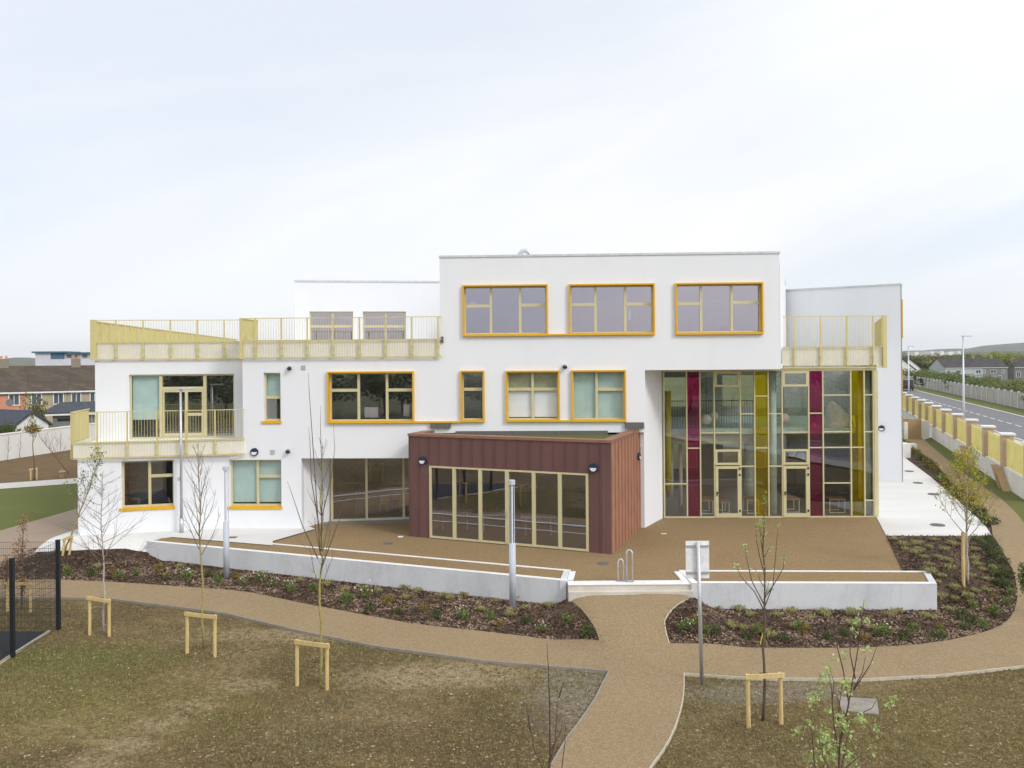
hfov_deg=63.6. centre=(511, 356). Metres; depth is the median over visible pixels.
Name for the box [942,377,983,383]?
hedge bush
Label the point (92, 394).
window
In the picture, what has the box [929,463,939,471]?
shrub
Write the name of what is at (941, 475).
shrub
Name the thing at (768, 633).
grass tuft
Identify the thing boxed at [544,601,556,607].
grass tuft
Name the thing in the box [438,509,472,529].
folding table
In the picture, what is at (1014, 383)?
scrub bush
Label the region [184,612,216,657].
tree stake
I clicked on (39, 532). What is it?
side path
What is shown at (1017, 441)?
pavement
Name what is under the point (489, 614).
shrub
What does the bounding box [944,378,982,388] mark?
hedge bush
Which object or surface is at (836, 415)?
fabric pendant
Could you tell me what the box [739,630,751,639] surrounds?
shrub
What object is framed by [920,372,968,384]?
hedge bush
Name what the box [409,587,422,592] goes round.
grass tuft
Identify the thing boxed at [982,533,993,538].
shrub
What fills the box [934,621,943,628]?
shrub
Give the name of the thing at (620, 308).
window
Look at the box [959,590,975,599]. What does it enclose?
grass tuft
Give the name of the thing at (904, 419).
gate panel
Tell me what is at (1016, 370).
terraced house
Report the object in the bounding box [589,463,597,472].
wall lamp
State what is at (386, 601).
shrub
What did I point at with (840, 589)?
retaining wall
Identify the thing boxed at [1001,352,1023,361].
broadleaf tree
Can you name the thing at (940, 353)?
distant building
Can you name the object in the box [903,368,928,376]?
hedge bush
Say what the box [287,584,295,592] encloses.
shrub
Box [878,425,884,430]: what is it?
wall lamp
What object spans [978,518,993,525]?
shrub
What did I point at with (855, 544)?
patio
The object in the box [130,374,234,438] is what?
window
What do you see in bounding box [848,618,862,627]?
grass tuft
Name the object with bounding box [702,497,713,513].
side table
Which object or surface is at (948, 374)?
hedge bush
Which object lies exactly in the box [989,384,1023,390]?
hedge bush
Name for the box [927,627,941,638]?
shrub
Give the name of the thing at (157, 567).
shrub
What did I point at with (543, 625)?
flowering shrub
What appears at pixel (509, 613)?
grass tuft
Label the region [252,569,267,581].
flowering shrub
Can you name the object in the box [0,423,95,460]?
boundary wall
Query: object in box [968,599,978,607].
shrub
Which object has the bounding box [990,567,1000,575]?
shrub
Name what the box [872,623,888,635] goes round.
shrub
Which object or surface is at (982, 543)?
shrub
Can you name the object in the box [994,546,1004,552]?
shrub
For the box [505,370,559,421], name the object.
window
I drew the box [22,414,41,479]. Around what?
young tree
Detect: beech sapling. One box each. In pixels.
[1,554,9,593]
[11,509,32,607]
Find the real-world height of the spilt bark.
0.795 m
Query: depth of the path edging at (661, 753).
16.99 m
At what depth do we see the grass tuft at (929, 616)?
24.33 m
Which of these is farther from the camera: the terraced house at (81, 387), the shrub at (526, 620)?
the terraced house at (81, 387)
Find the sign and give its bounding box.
[685,541,708,684]
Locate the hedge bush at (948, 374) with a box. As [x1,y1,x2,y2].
[925,371,961,379]
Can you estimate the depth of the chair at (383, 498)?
37.76 m
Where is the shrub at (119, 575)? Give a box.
[113,569,124,579]
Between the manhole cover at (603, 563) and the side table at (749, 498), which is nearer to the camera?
the manhole cover at (603, 563)
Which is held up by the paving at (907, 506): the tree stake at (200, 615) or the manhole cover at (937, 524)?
the manhole cover at (937, 524)
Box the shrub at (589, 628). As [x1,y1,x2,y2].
[579,621,595,638]
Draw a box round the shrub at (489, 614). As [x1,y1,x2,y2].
[483,609,495,620]
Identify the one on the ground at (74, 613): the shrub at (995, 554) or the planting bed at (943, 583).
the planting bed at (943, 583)
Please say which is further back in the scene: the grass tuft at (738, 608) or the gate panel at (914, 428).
the gate panel at (914, 428)
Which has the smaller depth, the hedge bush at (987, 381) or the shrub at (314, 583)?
the shrub at (314, 583)
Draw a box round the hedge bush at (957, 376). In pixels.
[926,374,978,381]
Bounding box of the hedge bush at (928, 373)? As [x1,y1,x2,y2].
[911,370,937,377]
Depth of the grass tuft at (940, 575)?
26.28 m
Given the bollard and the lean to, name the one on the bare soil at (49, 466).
the bollard
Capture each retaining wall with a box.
[146,534,570,603]
[679,570,936,609]
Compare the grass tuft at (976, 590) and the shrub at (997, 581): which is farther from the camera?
the shrub at (997, 581)
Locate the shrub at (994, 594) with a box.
[990,593,998,599]
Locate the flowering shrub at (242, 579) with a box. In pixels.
[238,575,248,584]
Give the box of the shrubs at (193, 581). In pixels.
[0,558,588,639]
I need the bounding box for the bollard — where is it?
[59,470,65,477]
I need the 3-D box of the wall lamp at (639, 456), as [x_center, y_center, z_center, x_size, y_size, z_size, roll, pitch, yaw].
[5.175,4.042,33.524,0.097,0.330,0.330,0,0,21]
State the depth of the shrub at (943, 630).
22.91 m
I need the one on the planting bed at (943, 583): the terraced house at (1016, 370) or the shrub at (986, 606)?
the shrub at (986, 606)
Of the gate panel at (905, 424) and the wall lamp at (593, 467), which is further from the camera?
the gate panel at (905, 424)
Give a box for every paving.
[34,526,313,551]
[870,458,990,535]
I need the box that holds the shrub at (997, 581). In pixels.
[992,576,1004,584]
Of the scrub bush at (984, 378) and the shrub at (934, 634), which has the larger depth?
the scrub bush at (984, 378)
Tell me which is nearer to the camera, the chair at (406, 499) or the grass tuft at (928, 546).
the grass tuft at (928, 546)
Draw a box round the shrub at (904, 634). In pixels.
[895,629,914,640]
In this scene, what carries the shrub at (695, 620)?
on the planting bed at (943, 583)
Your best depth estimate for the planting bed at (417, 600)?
27.50 m
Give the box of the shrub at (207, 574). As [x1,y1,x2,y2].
[203,569,213,578]
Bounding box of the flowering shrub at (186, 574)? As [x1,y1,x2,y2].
[180,567,193,579]
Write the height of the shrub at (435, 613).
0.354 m
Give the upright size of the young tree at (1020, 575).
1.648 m
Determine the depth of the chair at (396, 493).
39.06 m
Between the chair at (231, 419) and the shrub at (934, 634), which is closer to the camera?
the shrub at (934, 634)
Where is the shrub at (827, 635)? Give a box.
[821,630,834,639]
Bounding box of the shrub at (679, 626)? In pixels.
[676,621,684,631]
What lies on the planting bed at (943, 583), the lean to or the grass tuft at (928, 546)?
the grass tuft at (928, 546)
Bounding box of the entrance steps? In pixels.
[567,580,692,601]
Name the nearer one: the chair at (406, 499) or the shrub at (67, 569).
the shrub at (67, 569)
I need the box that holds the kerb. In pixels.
[911,389,1023,441]
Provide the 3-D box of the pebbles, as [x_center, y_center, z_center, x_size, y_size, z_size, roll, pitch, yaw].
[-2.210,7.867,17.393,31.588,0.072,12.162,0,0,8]
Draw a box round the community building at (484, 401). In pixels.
[70,251,902,553]
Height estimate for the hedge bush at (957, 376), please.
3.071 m
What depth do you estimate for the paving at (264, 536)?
32.85 m
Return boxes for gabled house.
[902,359,916,373]
[904,359,922,371]
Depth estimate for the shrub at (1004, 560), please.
28.72 m
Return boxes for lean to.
[43,401,94,426]
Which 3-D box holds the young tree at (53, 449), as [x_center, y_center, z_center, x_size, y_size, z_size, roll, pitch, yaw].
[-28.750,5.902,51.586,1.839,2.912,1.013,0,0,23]
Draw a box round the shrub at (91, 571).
[84,566,98,576]
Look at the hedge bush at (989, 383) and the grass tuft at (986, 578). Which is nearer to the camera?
the grass tuft at (986, 578)
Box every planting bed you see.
[0,545,598,639]
[665,536,1016,647]
[903,440,991,534]
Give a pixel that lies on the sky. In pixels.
(193, 160)
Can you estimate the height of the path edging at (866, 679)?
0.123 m
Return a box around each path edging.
[0,596,608,673]
[0,630,50,663]
[550,671,609,766]
[649,673,684,767]
[664,599,686,642]
[685,665,1023,681]
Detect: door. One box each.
[163,390,203,436]
[715,466,740,516]
[783,465,808,516]
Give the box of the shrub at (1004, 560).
[996,556,1010,564]
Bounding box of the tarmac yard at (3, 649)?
[1,631,45,659]
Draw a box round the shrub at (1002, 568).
[997,564,1008,570]
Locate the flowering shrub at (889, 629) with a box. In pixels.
[876,620,897,634]
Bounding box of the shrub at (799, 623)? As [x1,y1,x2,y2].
[794,618,805,631]
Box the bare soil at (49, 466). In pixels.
[0,450,77,482]
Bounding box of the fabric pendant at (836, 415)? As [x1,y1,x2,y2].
[824,401,853,427]
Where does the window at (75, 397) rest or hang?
in the terraced house at (81, 387)
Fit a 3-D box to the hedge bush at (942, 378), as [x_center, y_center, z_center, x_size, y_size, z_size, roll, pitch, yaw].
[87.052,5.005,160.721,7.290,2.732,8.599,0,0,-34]
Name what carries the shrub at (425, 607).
on the planting bed at (417, 600)
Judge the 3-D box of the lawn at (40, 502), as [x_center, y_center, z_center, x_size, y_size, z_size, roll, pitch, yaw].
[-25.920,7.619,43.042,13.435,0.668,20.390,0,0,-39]
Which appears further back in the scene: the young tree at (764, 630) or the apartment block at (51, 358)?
the apartment block at (51, 358)
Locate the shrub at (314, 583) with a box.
[308,580,317,590]
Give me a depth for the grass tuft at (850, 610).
24.81 m
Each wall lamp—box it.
[250,448,258,455]
[418,456,426,464]
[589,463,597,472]
[637,452,640,460]
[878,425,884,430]
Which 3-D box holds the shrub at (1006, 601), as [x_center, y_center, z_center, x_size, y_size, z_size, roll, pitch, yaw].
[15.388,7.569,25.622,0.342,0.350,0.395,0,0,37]
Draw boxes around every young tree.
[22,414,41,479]
[37,432,68,473]
[60,471,153,633]
[61,443,105,552]
[180,442,220,648]
[287,372,344,683]
[516,649,565,767]
[733,491,785,720]
[788,603,897,767]
[935,444,1002,583]
[1016,562,1023,595]
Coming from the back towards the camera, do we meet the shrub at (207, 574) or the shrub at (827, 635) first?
the shrub at (207, 574)
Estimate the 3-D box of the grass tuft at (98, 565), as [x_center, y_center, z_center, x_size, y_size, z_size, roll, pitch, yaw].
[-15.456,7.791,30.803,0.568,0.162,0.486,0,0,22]
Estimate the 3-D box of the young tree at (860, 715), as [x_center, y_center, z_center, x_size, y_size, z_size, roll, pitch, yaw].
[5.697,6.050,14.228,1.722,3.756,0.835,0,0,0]
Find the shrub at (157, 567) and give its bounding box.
[153,563,166,572]
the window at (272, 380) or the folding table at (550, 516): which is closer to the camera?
the folding table at (550, 516)
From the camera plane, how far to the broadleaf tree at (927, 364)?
325.44 m
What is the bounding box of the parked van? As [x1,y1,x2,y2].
[903,379,913,390]
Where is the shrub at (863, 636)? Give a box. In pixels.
[860,632,872,640]
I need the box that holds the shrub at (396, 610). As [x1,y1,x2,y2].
[392,607,403,614]
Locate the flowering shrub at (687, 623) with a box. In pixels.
[681,614,697,628]
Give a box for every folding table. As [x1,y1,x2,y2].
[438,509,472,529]
[482,511,509,532]
[521,514,555,534]
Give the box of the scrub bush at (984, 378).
[965,374,1000,383]
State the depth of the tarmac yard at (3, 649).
23.20 m
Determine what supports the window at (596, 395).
in the community building at (484, 401)
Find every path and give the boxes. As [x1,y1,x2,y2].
[0,437,1023,767]
[0,478,77,488]
[0,489,172,565]
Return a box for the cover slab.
[838,696,878,715]
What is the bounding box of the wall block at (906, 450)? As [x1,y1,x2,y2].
[903,442,910,457]
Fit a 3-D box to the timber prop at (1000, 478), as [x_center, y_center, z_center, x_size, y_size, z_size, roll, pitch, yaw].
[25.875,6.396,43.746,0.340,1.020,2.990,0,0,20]
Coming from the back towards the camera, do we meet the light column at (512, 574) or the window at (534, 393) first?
the window at (534, 393)
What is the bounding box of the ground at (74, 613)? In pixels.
[0,363,1023,767]
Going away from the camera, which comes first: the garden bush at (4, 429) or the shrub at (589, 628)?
the shrub at (589, 628)
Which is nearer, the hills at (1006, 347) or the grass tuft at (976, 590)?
the grass tuft at (976, 590)
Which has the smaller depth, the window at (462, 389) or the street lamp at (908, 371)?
the window at (462, 389)
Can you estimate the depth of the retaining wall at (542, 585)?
28.58 m
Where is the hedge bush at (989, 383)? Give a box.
[975,381,1012,389]
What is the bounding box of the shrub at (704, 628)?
[702,624,710,636]
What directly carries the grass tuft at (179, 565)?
on the planting bed at (417, 600)
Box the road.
[903,389,1023,439]
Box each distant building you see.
[907,352,918,356]
[922,351,934,356]
[935,351,943,355]
[944,352,953,355]
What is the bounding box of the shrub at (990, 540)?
[986,538,997,544]
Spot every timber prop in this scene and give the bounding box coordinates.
[959,446,971,464]
[991,464,1009,491]
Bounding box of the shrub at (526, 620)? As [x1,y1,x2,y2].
[520,614,533,624]
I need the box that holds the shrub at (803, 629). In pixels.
[799,624,811,633]
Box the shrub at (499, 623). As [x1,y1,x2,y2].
[494,617,504,626]
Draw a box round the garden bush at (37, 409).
[19,392,47,418]
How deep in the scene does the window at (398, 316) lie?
43.37 m
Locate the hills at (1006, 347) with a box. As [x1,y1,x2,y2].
[902,343,1023,351]
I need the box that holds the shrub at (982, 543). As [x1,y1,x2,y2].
[976,540,988,546]
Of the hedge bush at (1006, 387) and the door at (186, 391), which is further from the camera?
the hedge bush at (1006, 387)
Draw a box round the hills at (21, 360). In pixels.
[8,357,34,362]
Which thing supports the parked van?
on the road
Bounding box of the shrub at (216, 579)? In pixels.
[212,573,223,584]
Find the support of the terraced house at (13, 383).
on the ground at (74, 613)
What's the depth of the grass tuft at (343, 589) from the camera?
27.60 m
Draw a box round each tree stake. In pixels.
[4,582,31,611]
[29,468,37,479]
[61,535,73,555]
[86,596,110,636]
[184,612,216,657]
[294,639,329,690]
[745,672,784,728]
[961,532,966,586]
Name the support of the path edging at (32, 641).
on the ground at (74, 613)
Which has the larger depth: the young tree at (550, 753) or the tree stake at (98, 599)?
the tree stake at (98, 599)
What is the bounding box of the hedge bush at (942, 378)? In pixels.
[934,376,974,382]
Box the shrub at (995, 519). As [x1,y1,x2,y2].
[991,515,1001,524]
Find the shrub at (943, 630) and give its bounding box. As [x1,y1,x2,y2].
[936,628,945,635]
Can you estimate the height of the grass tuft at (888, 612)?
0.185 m
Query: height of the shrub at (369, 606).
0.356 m
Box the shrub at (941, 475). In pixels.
[936,472,947,480]
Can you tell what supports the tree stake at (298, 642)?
on the ground at (74, 613)
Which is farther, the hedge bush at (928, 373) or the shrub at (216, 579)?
the hedge bush at (928, 373)
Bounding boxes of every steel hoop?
[617,558,624,581]
[625,549,633,581]
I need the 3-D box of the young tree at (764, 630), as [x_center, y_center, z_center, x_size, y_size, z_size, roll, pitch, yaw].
[5.335,5.362,17.794,1.125,4.968,0.331,0,0,18]
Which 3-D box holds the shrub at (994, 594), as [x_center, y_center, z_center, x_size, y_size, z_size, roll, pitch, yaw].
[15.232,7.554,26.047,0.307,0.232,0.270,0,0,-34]
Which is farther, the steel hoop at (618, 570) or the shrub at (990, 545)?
the shrub at (990, 545)
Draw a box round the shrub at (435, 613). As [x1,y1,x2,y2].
[430,609,443,618]
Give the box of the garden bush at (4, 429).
[0,422,43,433]
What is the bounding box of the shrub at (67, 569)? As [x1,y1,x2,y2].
[62,564,73,575]
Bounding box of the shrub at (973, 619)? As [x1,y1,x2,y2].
[967,614,980,623]
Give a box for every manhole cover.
[597,562,608,564]
[930,523,944,526]
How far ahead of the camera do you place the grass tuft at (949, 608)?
25.10 m
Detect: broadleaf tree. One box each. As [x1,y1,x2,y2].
[903,356,930,369]
[917,357,951,369]
[924,353,941,360]
[974,351,1016,366]
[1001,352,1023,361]
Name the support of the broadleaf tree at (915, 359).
on the ground at (74, 613)
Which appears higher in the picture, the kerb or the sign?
the kerb
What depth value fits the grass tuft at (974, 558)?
28.90 m
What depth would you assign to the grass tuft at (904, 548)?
29.65 m
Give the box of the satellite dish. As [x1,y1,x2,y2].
[6,399,12,405]
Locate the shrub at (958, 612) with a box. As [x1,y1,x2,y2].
[952,607,971,620]
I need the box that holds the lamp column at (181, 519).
[177,388,194,532]
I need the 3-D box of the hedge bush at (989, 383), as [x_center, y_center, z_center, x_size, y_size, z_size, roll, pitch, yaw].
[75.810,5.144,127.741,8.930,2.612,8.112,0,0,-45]
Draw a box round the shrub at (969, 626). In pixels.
[957,620,972,629]
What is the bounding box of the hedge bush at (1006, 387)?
[993,383,1023,392]
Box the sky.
[0,0,1023,358]
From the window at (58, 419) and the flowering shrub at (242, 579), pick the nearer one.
the flowering shrub at (242, 579)
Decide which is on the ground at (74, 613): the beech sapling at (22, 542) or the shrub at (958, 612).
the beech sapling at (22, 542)
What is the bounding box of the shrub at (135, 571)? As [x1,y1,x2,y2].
[133,568,140,575]
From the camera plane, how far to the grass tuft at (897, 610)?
24.91 m
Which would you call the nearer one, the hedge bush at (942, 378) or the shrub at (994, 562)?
the shrub at (994, 562)
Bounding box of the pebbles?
[0,620,1019,767]
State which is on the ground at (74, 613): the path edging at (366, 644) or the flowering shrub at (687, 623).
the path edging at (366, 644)
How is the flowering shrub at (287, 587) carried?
on the planting bed at (417, 600)
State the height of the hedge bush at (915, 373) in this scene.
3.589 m
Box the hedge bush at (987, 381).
[960,378,996,384]
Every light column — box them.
[223,466,229,577]
[508,480,515,607]
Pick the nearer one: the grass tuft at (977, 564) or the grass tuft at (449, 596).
the grass tuft at (449, 596)
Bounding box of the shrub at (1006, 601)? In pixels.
[1001,596,1012,604]
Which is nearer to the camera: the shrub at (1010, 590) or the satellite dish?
the shrub at (1010, 590)
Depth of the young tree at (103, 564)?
23.65 m
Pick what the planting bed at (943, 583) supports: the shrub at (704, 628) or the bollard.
the shrub at (704, 628)
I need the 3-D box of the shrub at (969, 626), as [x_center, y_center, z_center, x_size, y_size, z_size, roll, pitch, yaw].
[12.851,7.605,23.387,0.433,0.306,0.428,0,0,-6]
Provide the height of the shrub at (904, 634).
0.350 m
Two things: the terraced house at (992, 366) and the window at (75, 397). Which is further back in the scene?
the terraced house at (992, 366)
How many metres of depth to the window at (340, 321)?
42.95 m
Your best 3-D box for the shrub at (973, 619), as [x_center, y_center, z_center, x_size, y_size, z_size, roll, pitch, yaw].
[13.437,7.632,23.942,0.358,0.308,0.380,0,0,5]
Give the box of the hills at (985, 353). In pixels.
[902,351,1023,355]
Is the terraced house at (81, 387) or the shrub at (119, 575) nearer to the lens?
the shrub at (119, 575)
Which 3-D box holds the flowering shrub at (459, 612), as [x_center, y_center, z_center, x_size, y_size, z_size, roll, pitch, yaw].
[-1.460,7.711,24.776,0.568,0.412,0.797,0,0,1]
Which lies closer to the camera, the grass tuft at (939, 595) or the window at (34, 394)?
the grass tuft at (939, 595)
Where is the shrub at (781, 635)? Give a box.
[775,631,792,642]
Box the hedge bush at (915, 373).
[907,370,933,376]
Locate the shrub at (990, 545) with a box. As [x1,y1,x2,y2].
[981,541,995,550]
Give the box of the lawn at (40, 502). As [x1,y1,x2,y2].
[0,483,77,529]
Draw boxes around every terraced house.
[0,356,27,409]
[25,365,69,422]
[67,356,94,401]
[928,355,982,377]
[975,355,1008,379]
[1004,358,1023,378]
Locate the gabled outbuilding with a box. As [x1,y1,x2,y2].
[0,409,52,430]
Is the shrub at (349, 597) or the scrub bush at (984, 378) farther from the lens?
the scrub bush at (984, 378)
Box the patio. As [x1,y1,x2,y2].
[273,517,902,580]
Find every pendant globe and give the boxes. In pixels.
[701,414,711,424]
[710,411,718,419]
[778,366,789,423]
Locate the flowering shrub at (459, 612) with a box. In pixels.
[455,605,472,618]
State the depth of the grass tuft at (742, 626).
23.49 m
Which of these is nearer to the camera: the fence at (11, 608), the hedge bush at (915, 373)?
the fence at (11, 608)
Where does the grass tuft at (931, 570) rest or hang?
on the planting bed at (943, 583)
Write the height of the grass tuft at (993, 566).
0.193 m
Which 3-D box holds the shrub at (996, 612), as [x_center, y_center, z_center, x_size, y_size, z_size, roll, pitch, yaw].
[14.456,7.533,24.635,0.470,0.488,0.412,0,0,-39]
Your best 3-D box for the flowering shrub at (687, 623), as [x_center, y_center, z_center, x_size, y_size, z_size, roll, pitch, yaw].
[4.941,7.412,23.062,0.474,0.404,0.666,0,0,43]
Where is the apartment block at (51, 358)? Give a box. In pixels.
[31,351,94,365]
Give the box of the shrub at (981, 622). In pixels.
[974,617,989,627]
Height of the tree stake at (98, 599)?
1.248 m
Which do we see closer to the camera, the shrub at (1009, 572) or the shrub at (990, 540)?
the shrub at (1009, 572)
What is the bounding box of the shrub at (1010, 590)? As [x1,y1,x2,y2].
[1005,585,1016,596]
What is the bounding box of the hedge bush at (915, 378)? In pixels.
[913,372,947,383]
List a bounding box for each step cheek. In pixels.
[567,571,575,580]
[674,571,688,581]
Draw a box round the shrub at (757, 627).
[751,623,763,634]
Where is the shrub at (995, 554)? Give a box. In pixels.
[986,548,1000,557]
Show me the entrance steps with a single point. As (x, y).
(577, 589)
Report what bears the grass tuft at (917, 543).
on the planting bed at (943, 583)
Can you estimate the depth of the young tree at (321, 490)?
20.04 m
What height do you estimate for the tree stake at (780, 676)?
1.250 m
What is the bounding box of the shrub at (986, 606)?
[982,603,994,612]
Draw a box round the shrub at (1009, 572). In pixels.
[1004,570,1015,576]
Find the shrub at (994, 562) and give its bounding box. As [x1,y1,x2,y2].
[986,559,997,564]
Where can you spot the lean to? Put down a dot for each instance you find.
(60, 412)
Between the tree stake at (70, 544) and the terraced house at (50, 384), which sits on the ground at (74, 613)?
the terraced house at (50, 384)
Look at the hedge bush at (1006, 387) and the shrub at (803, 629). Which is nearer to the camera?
the shrub at (803, 629)
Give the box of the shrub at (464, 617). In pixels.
[461,611,470,621]
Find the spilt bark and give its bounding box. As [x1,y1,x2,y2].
[15,535,1020,648]
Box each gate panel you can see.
[903,418,910,436]
[903,422,907,438]
[907,419,920,438]
[921,421,928,438]
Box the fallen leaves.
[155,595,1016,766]
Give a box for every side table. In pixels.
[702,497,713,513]
[719,498,729,512]
[742,496,759,513]
[779,495,799,512]
[824,496,845,512]
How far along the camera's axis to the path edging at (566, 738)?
17.68 m
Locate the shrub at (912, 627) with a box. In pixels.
[905,619,920,632]
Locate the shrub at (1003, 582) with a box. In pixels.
[998,578,1012,588]
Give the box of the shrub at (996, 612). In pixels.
[989,601,1003,615]
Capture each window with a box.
[8,394,19,405]
[31,393,41,404]
[53,393,63,404]
[57,418,69,420]
[71,392,80,401]
[90,392,94,400]
[119,460,174,510]
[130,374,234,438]
[227,460,281,508]
[261,373,281,423]
[310,312,352,339]
[327,371,414,422]
[330,458,408,520]
[363,312,405,338]
[429,466,588,551]
[460,370,484,421]
[462,284,547,335]
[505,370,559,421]
[569,283,654,334]
[571,370,625,421]
[675,282,763,334]
[902,299,902,337]
[902,366,902,409]
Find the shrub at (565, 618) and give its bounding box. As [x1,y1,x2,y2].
[561,612,572,625]
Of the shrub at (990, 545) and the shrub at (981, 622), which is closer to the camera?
the shrub at (981, 622)
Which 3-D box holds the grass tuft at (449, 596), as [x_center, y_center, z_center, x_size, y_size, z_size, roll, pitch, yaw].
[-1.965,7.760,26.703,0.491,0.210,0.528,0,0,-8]
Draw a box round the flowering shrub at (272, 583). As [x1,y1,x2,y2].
[267,577,278,586]
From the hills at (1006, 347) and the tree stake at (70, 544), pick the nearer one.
the tree stake at (70, 544)
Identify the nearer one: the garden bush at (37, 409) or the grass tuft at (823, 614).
the grass tuft at (823, 614)
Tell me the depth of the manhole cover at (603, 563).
28.24 m
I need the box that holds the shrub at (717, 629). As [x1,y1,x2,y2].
[708,623,723,634]
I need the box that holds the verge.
[914,386,1023,415]
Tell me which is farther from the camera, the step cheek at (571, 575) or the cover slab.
the step cheek at (571, 575)
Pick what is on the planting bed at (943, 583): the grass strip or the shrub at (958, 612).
the shrub at (958, 612)
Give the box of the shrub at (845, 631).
[838,626,849,635]
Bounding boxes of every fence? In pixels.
[0,539,60,661]
[903,375,1023,408]
[903,392,1023,498]
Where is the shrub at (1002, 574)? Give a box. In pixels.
[996,570,1009,578]
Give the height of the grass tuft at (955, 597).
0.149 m
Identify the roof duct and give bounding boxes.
[517,249,531,254]
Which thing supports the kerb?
on the ground at (74, 613)
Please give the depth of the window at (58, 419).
82.66 m
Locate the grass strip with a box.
[925,438,1023,521]
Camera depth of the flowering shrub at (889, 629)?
23.12 m
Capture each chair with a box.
[212,417,223,434]
[226,416,233,434]
[379,495,387,513]
[392,490,400,508]
[399,494,408,512]
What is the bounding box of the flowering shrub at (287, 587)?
[282,580,294,588]
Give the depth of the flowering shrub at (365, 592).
26.89 m
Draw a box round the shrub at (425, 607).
[419,602,430,611]
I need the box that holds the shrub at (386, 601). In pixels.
[379,593,394,607]
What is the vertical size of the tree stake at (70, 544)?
0.943 m
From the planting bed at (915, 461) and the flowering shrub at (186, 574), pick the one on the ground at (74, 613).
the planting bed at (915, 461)
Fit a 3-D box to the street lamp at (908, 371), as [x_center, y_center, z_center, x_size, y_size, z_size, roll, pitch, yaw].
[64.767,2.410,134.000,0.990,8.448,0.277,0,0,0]
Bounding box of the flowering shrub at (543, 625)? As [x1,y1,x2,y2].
[535,620,548,630]
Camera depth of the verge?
117.90 m
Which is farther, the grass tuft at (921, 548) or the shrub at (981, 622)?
the grass tuft at (921, 548)
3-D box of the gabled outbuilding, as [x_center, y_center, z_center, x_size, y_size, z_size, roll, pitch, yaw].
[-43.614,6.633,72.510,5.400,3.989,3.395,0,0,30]
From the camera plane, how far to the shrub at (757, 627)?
23.17 m
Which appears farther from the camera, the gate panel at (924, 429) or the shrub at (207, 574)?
the gate panel at (924, 429)
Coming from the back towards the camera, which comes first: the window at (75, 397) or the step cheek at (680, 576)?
the window at (75, 397)
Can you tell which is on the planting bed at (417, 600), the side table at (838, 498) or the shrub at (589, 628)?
the shrub at (589, 628)
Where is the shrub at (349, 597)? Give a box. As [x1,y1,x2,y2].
[338,589,354,604]
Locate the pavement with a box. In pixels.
[978,426,1022,444]
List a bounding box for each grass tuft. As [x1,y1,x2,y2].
[91,563,101,567]
[174,563,184,567]
[295,576,307,581]
[321,579,330,586]
[341,586,348,592]
[375,587,382,592]
[397,584,409,589]
[398,593,411,599]
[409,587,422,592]
[445,592,455,600]
[473,605,485,611]
[501,608,516,616]
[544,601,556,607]
[726,619,737,628]
[730,604,745,611]
[735,623,749,629]
[743,609,756,617]
[760,628,776,638]
[770,610,782,616]
[782,606,799,613]
[817,606,831,616]
[817,610,830,616]
[845,606,861,615]
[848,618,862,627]
[881,610,895,616]
[889,535,900,541]
[889,607,904,613]
[897,540,913,546]
[900,546,908,550]
[907,548,920,554]
[911,539,922,545]
[914,546,924,551]
[923,544,933,548]
[924,561,935,566]
[924,566,937,574]
[924,613,936,619]
[935,573,946,577]
[937,590,948,599]
[938,562,957,570]
[940,546,949,551]
[940,556,952,563]
[943,605,954,612]
[946,540,957,545]
[947,582,959,589]
[951,595,959,600]
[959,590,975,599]
[971,546,981,550]
[971,555,980,561]
[971,587,980,592]
[972,560,983,566]
[981,586,995,592]
[982,576,993,581]
[988,563,999,569]
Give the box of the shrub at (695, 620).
[689,613,702,624]
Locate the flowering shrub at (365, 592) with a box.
[354,579,372,597]
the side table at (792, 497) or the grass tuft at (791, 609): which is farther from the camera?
the side table at (792, 497)
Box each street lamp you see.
[908,346,913,393]
[962,336,971,420]
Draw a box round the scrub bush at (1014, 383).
[1009,377,1023,385]
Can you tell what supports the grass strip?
on the ground at (74, 613)
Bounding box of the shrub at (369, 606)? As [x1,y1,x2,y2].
[364,600,376,610]
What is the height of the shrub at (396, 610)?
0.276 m
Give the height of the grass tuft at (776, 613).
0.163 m
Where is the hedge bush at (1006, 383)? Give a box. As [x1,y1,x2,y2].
[987,380,1021,388]

